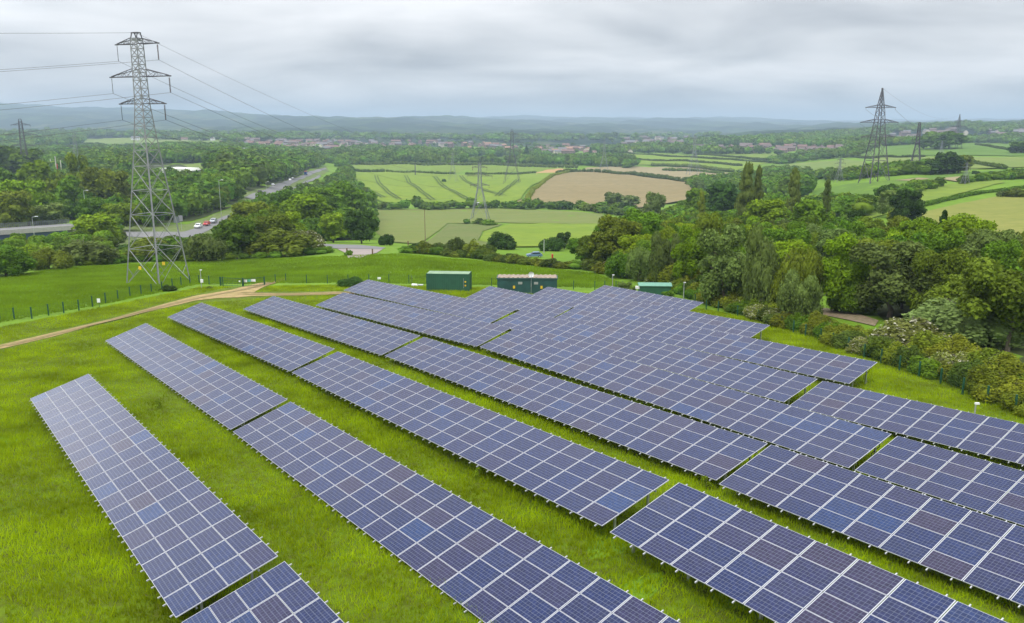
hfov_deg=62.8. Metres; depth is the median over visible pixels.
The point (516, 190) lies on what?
field
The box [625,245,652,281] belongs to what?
willow tree
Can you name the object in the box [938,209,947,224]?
conifer tree
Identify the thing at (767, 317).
shrub
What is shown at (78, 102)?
power line
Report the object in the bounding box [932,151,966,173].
broadleaf tree
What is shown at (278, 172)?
power line
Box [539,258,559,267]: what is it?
shrub
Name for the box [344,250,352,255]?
shrub
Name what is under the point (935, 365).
shrub
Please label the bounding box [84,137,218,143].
field
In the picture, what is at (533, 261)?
shrub
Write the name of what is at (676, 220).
broadleaf tree
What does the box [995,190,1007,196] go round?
shrub
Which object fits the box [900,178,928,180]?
field
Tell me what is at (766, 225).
broadleaf tree
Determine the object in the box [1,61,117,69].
power line
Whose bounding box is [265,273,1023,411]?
fence
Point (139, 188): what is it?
broadleaf tree
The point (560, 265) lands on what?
shrub
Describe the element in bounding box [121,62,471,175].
power line
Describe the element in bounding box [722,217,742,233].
broadleaf tree
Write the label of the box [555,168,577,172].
hedge
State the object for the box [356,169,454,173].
hedge
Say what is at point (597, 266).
shrub
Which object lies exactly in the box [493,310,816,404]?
solar table
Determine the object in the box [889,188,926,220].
broadleaf tree
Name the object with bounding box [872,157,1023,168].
field
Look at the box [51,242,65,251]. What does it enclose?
shrub
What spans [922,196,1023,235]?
field
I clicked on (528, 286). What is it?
door
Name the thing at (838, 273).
broadleaf tree
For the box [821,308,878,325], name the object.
path
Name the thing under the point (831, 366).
solar table
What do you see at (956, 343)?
shrub
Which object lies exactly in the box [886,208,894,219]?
shrub
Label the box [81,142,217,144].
hedge
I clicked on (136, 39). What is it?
pylon
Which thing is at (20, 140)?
pylon
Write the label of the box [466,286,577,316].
solar table
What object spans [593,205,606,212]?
shrub
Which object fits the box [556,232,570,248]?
broadleaf tree
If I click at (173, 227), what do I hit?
verge
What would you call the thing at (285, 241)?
shrub
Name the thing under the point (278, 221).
broadleaf tree
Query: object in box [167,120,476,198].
power line
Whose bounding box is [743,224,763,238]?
broadleaf tree
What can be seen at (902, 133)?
house
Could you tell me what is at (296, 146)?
power line
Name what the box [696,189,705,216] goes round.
poplar tree
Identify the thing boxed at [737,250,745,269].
broadleaf tree
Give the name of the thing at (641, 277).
shrub
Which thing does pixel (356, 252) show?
driveway
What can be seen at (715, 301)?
shrub
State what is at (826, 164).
field
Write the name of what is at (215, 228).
broadleaf tree
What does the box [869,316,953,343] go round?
shrub
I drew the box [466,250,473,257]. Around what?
shrub
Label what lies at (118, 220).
broadleaf tree
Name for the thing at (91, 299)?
fence
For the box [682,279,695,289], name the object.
shrub
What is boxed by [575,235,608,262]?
broadleaf tree
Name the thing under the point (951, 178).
field
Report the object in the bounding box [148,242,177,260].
shrub
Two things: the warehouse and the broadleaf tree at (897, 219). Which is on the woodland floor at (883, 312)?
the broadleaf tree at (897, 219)
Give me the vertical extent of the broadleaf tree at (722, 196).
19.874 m
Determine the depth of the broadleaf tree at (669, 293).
118.21 m
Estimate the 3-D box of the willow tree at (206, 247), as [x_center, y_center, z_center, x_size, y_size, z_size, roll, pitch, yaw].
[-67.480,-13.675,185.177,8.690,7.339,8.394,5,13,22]
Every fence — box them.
[0,275,220,319]
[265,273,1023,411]
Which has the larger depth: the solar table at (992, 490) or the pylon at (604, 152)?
the pylon at (604, 152)
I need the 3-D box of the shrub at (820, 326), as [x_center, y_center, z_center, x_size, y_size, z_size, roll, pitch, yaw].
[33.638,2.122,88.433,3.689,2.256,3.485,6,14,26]
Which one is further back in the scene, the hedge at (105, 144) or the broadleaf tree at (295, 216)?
the hedge at (105, 144)
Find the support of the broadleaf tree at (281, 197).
on the woodland floor at (331, 240)
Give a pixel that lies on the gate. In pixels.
(248, 280)
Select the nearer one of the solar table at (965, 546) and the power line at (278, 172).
the solar table at (965, 546)
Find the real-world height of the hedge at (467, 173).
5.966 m
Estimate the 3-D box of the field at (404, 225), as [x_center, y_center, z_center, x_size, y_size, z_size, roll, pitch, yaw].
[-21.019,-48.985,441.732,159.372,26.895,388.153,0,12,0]
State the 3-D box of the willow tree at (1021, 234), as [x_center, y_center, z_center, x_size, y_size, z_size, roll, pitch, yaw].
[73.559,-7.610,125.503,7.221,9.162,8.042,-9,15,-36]
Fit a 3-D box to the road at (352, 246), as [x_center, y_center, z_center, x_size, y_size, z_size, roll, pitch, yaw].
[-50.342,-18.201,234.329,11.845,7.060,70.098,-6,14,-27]
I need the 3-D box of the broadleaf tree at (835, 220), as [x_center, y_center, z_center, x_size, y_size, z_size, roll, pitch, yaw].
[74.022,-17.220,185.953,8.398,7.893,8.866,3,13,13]
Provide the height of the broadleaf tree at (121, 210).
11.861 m
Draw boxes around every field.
[0,285,1023,622]
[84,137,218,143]
[181,164,202,168]
[342,164,566,172]
[356,172,552,202]
[376,208,602,242]
[426,224,500,245]
[480,223,597,245]
[518,171,691,207]
[536,168,562,172]
[585,166,726,177]
[625,153,767,169]
[710,153,776,157]
[756,159,864,170]
[812,168,1019,195]
[847,143,1023,157]
[866,180,1003,217]
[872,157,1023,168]
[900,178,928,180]
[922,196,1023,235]
[935,176,960,180]
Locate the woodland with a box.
[0,119,1023,269]
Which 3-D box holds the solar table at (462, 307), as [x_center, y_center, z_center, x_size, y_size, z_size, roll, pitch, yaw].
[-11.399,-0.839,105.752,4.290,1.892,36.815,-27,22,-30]
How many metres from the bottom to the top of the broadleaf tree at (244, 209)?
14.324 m
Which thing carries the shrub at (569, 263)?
on the ground at (562, 255)
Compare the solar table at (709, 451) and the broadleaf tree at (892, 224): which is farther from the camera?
the broadleaf tree at (892, 224)
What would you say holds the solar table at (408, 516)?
on the field at (322, 595)
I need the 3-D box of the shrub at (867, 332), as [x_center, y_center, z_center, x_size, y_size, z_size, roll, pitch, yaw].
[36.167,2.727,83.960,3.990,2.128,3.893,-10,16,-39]
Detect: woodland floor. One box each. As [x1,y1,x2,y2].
[0,161,309,226]
[239,238,365,255]
[662,202,1023,363]
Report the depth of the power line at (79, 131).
120.20 m
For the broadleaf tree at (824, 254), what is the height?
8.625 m
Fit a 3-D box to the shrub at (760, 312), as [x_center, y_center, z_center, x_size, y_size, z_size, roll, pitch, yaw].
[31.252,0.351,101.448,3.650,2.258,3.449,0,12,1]
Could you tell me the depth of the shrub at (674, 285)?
126.67 m
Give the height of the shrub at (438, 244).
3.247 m
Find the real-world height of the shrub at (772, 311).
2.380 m
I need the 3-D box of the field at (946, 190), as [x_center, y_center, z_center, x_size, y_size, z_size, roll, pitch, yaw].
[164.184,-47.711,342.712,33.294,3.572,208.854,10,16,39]
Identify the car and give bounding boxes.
[194,223,202,227]
[526,251,542,256]
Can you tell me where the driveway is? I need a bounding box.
[339,249,381,257]
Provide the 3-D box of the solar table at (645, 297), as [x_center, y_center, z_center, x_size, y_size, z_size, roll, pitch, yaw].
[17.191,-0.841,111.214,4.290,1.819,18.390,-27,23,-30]
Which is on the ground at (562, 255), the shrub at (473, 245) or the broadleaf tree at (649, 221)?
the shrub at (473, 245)
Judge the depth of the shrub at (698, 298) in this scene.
116.69 m
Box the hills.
[0,103,1023,147]
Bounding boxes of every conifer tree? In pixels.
[522,145,529,153]
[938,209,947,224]
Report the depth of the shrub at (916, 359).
72.18 m
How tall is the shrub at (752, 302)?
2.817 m
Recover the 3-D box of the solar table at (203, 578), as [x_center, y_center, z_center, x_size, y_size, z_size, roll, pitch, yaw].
[-21.169,8.536,45.740,4.290,1.857,36.815,-28,23,-31]
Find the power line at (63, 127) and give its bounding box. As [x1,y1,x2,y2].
[4,120,119,134]
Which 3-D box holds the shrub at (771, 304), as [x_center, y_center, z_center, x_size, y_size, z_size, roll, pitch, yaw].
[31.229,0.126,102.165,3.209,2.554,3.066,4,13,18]
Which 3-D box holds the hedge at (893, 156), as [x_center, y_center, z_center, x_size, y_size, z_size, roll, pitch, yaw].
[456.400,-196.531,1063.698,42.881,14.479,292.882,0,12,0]
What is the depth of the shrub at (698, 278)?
130.36 m
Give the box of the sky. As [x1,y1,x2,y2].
[0,0,1023,120]
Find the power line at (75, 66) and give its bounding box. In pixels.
[1,60,152,71]
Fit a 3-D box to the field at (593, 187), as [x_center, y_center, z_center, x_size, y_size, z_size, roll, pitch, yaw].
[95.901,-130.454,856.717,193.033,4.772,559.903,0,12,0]
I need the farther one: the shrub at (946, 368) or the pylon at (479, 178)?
the pylon at (479, 178)
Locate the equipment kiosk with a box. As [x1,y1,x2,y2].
[635,282,671,294]
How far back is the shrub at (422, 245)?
192.10 m
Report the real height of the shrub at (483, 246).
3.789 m
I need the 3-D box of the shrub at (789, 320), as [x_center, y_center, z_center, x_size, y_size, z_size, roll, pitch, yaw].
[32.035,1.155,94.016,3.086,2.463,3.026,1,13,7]
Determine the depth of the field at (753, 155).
1549.90 m
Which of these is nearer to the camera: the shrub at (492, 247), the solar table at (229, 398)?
the solar table at (229, 398)
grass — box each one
[0,253,634,322]
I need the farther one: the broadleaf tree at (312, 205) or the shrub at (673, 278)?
the broadleaf tree at (312, 205)
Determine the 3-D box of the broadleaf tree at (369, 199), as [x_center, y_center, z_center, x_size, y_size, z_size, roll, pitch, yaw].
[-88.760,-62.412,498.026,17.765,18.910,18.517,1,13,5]
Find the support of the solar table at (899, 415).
on the field at (322, 595)
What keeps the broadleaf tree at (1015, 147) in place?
on the field at (965, 149)
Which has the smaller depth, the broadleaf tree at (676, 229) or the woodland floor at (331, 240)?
the broadleaf tree at (676, 229)
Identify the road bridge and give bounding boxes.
[0,219,75,240]
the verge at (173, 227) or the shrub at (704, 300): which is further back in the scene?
the verge at (173, 227)
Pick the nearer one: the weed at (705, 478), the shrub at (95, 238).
the weed at (705, 478)
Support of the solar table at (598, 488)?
on the field at (322, 595)
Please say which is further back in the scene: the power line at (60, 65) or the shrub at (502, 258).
the shrub at (502, 258)
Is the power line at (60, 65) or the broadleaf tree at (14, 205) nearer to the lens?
the power line at (60, 65)
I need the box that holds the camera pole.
[974,402,979,413]
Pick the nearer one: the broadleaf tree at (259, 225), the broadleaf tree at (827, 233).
the broadleaf tree at (827, 233)
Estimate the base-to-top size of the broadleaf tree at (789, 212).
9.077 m
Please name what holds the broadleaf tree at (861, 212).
on the woodland floor at (883, 312)
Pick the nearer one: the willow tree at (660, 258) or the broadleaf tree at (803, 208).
the willow tree at (660, 258)
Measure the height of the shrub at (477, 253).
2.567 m
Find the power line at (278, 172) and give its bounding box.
[123,120,452,198]
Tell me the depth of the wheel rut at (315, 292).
119.96 m
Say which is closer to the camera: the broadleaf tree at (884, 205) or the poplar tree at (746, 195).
the poplar tree at (746, 195)
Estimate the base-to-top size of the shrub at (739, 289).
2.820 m
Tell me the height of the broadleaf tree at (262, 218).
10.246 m
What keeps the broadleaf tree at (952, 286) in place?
on the woodland floor at (883, 312)
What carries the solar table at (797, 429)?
on the field at (322, 595)
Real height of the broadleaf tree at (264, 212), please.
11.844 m
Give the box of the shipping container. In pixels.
[426,271,471,290]
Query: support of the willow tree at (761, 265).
on the ground at (562, 255)
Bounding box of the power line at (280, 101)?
[139,34,474,162]
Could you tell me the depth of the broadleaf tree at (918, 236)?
125.96 m
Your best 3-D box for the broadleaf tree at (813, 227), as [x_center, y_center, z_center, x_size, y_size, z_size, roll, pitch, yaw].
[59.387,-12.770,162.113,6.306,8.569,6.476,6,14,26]
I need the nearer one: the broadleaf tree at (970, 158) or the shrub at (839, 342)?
the shrub at (839, 342)
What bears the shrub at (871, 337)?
on the ground at (562, 255)
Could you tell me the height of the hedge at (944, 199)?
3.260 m
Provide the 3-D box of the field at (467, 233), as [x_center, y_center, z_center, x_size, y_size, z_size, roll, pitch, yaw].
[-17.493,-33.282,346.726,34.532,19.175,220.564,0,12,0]
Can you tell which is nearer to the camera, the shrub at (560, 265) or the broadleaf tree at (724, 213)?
the shrub at (560, 265)
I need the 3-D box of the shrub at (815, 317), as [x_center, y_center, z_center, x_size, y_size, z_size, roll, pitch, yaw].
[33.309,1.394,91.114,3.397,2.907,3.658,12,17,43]
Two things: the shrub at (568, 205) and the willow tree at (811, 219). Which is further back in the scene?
the shrub at (568, 205)
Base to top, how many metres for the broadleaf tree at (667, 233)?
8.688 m
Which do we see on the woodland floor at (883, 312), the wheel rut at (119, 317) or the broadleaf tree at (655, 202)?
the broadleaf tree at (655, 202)
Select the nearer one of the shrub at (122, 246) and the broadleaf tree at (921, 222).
the broadleaf tree at (921, 222)
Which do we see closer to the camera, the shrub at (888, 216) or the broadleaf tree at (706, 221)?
the broadleaf tree at (706, 221)
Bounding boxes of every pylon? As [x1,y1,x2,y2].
[5,119,35,160]
[62,133,88,171]
[109,32,190,282]
[448,154,457,180]
[468,162,490,218]
[500,133,523,182]
[597,140,609,168]
[686,136,702,174]
[833,157,843,181]
[858,88,898,183]
[908,122,920,173]
[950,115,965,147]
[960,162,970,183]
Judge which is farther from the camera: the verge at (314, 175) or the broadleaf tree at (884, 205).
the verge at (314, 175)
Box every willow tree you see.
[184,233,228,261]
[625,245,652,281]
[649,231,680,281]
[722,223,746,242]
[731,244,747,254]
[741,221,779,303]
[768,243,824,307]
[776,269,823,315]
[798,214,817,224]
[807,230,821,255]
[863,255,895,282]
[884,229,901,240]
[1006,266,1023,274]
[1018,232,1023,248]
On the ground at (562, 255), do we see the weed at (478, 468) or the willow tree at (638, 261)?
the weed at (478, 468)
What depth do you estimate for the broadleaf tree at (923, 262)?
94.01 m
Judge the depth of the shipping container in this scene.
123.01 m
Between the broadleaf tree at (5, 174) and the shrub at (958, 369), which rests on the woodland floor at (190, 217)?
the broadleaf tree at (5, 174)
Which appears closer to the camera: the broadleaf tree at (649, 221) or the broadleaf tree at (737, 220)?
the broadleaf tree at (649, 221)
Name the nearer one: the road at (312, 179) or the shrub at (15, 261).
the shrub at (15, 261)
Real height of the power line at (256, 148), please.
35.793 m
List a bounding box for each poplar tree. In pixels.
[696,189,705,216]
[734,161,756,216]
[753,165,763,202]
[785,167,800,211]
[797,171,800,203]
[821,176,831,211]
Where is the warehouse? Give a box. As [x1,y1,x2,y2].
[160,167,200,172]
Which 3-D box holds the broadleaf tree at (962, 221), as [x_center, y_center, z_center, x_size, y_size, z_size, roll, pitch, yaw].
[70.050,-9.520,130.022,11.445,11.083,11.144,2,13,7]
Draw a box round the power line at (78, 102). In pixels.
[4,93,162,109]
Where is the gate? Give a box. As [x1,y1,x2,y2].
[220,276,264,286]
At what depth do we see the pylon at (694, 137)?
1053.14 m
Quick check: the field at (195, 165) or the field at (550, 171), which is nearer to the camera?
the field at (195, 165)
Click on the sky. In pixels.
(832, 60)
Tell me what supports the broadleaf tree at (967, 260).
on the woodland floor at (883, 312)
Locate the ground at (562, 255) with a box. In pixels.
[0,141,1023,609]
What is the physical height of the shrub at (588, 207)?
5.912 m
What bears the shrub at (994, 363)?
on the ground at (562, 255)
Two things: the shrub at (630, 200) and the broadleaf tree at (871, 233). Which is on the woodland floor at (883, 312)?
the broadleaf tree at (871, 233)
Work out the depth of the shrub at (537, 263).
170.19 m
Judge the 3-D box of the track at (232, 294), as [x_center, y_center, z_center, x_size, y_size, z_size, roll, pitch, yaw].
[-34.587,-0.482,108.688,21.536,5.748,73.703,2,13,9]
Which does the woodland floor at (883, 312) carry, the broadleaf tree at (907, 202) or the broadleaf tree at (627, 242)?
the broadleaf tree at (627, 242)
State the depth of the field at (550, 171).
1131.78 m
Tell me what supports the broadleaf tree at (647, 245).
on the woodland floor at (883, 312)
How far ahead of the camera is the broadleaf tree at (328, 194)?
375.52 m
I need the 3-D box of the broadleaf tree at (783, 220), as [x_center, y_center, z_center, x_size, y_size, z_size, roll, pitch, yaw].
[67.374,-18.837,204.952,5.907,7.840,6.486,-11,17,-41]
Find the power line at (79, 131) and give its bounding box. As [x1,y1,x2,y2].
[4,120,162,140]
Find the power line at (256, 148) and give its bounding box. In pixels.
[115,94,465,186]
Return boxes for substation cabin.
[497,274,557,293]
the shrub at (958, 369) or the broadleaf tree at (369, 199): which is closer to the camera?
the shrub at (958, 369)
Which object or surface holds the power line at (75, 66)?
attached to the pylon at (136, 39)
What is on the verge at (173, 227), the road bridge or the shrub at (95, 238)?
the shrub at (95, 238)
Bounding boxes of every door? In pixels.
[501,281,507,289]
[525,281,531,293]
[545,281,552,287]
[641,287,669,294]
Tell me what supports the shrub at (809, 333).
on the ground at (562, 255)
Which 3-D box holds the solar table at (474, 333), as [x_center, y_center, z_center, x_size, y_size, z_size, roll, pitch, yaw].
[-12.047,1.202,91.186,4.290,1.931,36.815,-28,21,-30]
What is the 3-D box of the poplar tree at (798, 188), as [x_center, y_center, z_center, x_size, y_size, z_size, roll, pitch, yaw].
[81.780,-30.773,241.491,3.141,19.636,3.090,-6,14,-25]
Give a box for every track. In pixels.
[0,280,356,347]
[377,175,400,198]
[404,175,431,199]
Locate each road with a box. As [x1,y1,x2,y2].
[126,213,232,237]
[246,168,325,198]
[293,174,319,188]
[324,244,385,248]
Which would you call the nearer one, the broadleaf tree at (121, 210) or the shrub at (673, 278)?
the shrub at (673, 278)
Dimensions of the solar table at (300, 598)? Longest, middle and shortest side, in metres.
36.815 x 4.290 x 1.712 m
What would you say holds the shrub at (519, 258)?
on the ground at (562, 255)
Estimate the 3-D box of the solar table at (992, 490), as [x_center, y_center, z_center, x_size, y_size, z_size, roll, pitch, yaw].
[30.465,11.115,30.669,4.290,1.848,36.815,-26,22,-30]
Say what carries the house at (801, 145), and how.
on the ground at (562, 255)
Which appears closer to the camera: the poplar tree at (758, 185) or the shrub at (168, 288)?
the shrub at (168, 288)
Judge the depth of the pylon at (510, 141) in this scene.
894.96 m
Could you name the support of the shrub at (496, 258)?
on the ground at (562, 255)
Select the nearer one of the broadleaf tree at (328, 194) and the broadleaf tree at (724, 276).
the broadleaf tree at (724, 276)
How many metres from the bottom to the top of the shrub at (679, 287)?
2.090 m
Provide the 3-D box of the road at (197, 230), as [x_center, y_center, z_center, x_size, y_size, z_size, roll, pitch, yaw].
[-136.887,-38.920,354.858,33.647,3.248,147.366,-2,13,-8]
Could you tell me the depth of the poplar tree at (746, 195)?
242.66 m
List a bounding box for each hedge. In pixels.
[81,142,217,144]
[349,161,577,167]
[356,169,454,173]
[465,171,535,174]
[525,170,569,197]
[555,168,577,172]
[577,168,685,181]
[610,151,770,162]
[639,158,742,165]
[651,162,734,171]
[662,167,723,173]
[693,152,767,159]
[842,154,925,158]
[923,185,1023,206]
[972,159,1008,168]
[975,143,1023,152]
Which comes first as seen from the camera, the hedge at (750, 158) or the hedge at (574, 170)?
the hedge at (574, 170)
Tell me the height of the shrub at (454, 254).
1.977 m
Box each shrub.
[0,247,37,276]
[16,245,38,255]
[30,246,74,269]
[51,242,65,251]
[57,238,119,264]
[92,235,106,241]
[117,245,132,249]
[118,234,125,242]
[120,241,154,261]
[131,236,167,247]
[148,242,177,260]
[157,285,176,291]
[164,235,178,238]
[172,242,189,259]
[243,237,282,257]
[257,227,317,256]
[297,229,325,247]
[336,276,362,286]
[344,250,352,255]
[378,234,394,244]
[409,243,418,253]
[416,240,432,254]
[419,201,434,209]
[432,242,445,246]
[439,248,451,256]
[443,237,465,251]
[449,250,465,257]
[456,249,466,257]
[462,238,478,252]
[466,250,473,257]
[470,249,483,258]
[476,244,487,250]
[482,249,499,258]
[483,253,498,261]
[485,244,496,251]
[486,231,514,249]
[487,233,516,249]
[492,254,502,262]
[500,253,516,262]
[504,254,519,263]
[508,200,522,208]
[515,255,525,263]
[517,257,530,264]
[528,198,546,208]
[528,257,542,265]
[534,260,551,267]
[538,237,564,251]
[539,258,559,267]
[552,262,567,268]
[556,202,573,209]
[565,259,574,268]
[573,200,583,209]
[580,203,594,210]
[581,258,598,270]
[591,261,605,273]
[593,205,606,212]
[596,206,604,212]
[604,191,621,205]
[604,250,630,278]
[606,202,619,213]
[612,208,624,214]
[613,202,627,214]
[619,195,640,205]
[634,271,643,279]
[647,271,659,281]
[658,261,700,282]
[668,273,676,282]
[671,276,685,290]
[673,282,683,294]
[674,275,692,283]
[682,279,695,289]
[682,287,699,298]
[686,282,700,290]
[694,273,707,281]
[694,291,701,301]
[700,291,720,304]
[709,291,727,307]
[719,291,740,307]
[723,296,743,311]
[725,286,741,295]
[726,297,752,314]
[742,303,766,319]
[743,298,769,312]
[756,305,775,322]
[759,302,777,319]
[761,307,779,321]
[762,312,785,326]
[769,311,803,328]
[784,312,810,330]
[791,315,810,331]
[798,310,831,333]
[803,321,832,335]
[812,322,840,337]
[818,323,859,345]
[824,279,880,314]
[828,320,853,327]
[830,330,866,348]
[845,336,868,354]
[859,334,890,356]
[860,328,874,336]
[861,336,905,361]
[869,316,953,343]
[879,341,920,367]
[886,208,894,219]
[890,345,927,366]
[900,297,1023,349]
[905,330,950,356]
[905,352,953,374]
[914,357,953,379]
[923,333,980,356]
[931,350,969,366]
[936,362,960,382]
[946,359,984,387]
[953,344,983,354]
[963,364,1007,399]
[967,347,1016,364]
[971,376,1023,403]
[976,351,1023,378]
[986,357,1019,373]
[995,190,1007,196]
[1000,389,1023,417]
[1003,187,1023,196]
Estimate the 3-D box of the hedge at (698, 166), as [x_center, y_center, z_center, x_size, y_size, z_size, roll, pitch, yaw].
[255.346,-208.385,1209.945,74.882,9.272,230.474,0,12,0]
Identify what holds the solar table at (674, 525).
on the ground at (562, 255)
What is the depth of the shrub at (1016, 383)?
62.00 m
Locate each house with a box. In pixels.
[315,142,327,145]
[447,142,453,146]
[561,149,574,153]
[786,145,795,151]
[797,144,807,149]
[899,131,910,135]
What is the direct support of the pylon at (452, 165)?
on the field at (516, 190)
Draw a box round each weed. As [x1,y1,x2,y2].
[155,399,162,407]
[473,467,481,479]
[700,475,711,488]
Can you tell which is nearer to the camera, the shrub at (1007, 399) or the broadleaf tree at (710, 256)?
the shrub at (1007, 399)
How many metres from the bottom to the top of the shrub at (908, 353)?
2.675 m
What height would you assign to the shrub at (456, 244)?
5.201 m
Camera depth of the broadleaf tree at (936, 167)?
505.23 m
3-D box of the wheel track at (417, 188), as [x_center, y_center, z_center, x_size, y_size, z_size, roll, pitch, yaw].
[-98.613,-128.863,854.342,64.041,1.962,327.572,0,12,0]
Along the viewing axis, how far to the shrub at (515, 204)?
614.83 m
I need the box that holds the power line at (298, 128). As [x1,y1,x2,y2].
[169,65,486,175]
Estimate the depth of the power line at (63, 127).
125.19 m
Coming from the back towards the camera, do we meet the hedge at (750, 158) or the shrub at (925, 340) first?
the hedge at (750, 158)
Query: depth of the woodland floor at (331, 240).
302.18 m
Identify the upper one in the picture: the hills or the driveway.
the hills
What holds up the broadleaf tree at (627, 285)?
on the ground at (562, 255)
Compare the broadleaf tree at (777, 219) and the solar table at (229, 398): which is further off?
the broadleaf tree at (777, 219)
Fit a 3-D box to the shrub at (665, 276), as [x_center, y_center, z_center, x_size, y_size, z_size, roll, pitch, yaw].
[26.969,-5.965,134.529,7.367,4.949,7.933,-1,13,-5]
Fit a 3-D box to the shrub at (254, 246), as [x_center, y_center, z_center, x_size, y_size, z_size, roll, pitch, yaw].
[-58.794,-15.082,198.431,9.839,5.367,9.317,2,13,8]
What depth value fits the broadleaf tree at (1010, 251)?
99.91 m
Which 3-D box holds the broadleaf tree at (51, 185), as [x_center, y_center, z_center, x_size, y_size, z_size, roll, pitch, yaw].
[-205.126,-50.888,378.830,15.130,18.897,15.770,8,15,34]
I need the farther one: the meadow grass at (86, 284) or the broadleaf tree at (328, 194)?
the broadleaf tree at (328, 194)
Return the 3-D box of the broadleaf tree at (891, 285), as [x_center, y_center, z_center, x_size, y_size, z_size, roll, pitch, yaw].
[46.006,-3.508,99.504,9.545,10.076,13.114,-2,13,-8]
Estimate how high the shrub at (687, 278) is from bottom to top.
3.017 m
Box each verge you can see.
[114,209,232,247]
[240,166,328,200]
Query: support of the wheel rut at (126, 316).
on the track at (232, 294)
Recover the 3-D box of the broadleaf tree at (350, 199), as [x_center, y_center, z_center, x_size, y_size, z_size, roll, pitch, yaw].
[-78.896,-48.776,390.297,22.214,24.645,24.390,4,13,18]
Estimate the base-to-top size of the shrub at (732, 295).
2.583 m
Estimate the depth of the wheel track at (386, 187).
814.48 m
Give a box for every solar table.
[29,374,278,617]
[106,323,287,429]
[168,303,334,371]
[182,561,348,622]
[233,402,679,622]
[244,296,418,358]
[292,352,668,528]
[316,292,509,349]
[344,280,517,322]
[385,337,767,480]
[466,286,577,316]
[480,329,891,469]
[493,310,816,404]
[533,287,769,339]
[556,305,876,386]
[589,285,703,310]
[610,483,1007,622]
[719,445,1023,607]
[790,381,1023,466]
[855,436,1023,525]
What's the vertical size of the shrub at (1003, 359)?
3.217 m
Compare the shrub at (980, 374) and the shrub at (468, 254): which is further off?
the shrub at (468, 254)
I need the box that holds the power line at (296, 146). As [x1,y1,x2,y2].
[172,93,483,187]
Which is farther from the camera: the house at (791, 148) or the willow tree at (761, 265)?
the house at (791, 148)
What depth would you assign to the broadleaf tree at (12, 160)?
679.39 m
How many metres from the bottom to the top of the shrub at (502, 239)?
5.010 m
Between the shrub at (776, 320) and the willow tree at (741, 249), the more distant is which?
the willow tree at (741, 249)
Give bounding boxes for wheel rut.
[0,282,269,345]
[8,282,273,344]
[238,293,349,294]
[242,292,337,292]
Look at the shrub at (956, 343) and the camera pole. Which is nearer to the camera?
the camera pole
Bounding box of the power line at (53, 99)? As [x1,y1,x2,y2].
[1,94,105,104]
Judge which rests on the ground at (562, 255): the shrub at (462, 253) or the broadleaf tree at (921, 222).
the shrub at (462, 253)
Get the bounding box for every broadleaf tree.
[0,145,42,173]
[0,167,17,190]
[0,179,56,225]
[0,189,34,227]
[15,160,55,182]
[27,202,70,225]
[40,178,59,192]
[51,175,82,216]
[53,152,88,189]
[70,213,121,237]
[73,197,106,217]
[76,166,134,200]
[94,202,142,226]
[107,217,124,228]
[127,186,152,196]
[134,194,168,226]
[210,224,221,233]
[212,218,257,258]
[227,200,269,219]
[231,214,263,231]
[249,208,268,217]
[251,218,264,237]
[256,216,270,233]
[263,213,295,236]
[266,190,293,210]
[267,203,281,213]
[279,193,335,222]
[282,210,307,231]
[300,186,339,210]
[317,212,346,242]
[325,180,366,210]
[333,210,345,213]
[343,209,379,243]
[361,191,377,207]
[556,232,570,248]
[566,238,586,259]
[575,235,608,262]
[587,214,642,258]
[594,226,610,259]
[617,233,651,254]
[617,282,625,288]
[621,281,635,289]
[623,208,663,235]
[635,239,651,252]
[642,191,665,213]
[659,227,675,240]
[660,219,672,228]
[661,290,673,296]
[668,223,678,231]
[670,224,708,278]
[671,216,682,223]
[675,222,694,226]
[677,240,718,273]
[683,187,708,209]
[692,212,722,240]
[696,223,748,300]
[705,181,737,211]
[720,211,736,217]
[722,215,745,224]
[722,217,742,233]
[730,237,746,250]
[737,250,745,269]
[743,198,788,223]
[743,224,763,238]
[746,215,772,225]
[751,221,772,228]
[761,227,811,243]
[774,238,811,268]
[775,217,789,224]
[776,218,791,224]
[777,222,809,229]
[785,209,791,218]
[789,198,831,224]
[805,223,822,234]
[815,228,860,252]
[818,238,861,264]
[821,219,851,231]
[821,232,870,310]
[830,216,863,224]
[840,196,858,210]
[847,208,865,222]
[848,240,941,317]
[850,221,886,238]
[856,235,885,242]
[857,216,885,233]
[858,237,899,280]
[860,194,877,209]
[873,261,908,308]
[875,186,889,197]
[876,189,899,213]
[878,220,905,240]
[886,215,908,226]
[886,216,938,234]
[886,231,928,245]
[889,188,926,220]
[896,242,939,262]
[901,225,945,239]
[904,247,965,310]
[913,137,927,148]
[920,131,945,148]
[923,274,982,302]
[924,160,943,174]
[924,228,966,254]
[932,131,969,148]
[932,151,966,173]
[933,248,970,264]
[934,213,999,248]
[951,257,1002,274]
[955,155,974,172]
[955,228,1022,262]
[956,249,1023,351]
[959,227,993,245]
[981,237,1023,269]
[1005,141,1023,152]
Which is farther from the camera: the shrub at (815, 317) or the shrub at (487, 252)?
the shrub at (487, 252)
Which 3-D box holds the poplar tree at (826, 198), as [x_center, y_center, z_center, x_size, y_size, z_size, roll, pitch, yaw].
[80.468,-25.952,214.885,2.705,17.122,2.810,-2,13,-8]
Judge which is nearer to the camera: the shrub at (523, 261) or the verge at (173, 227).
the shrub at (523, 261)

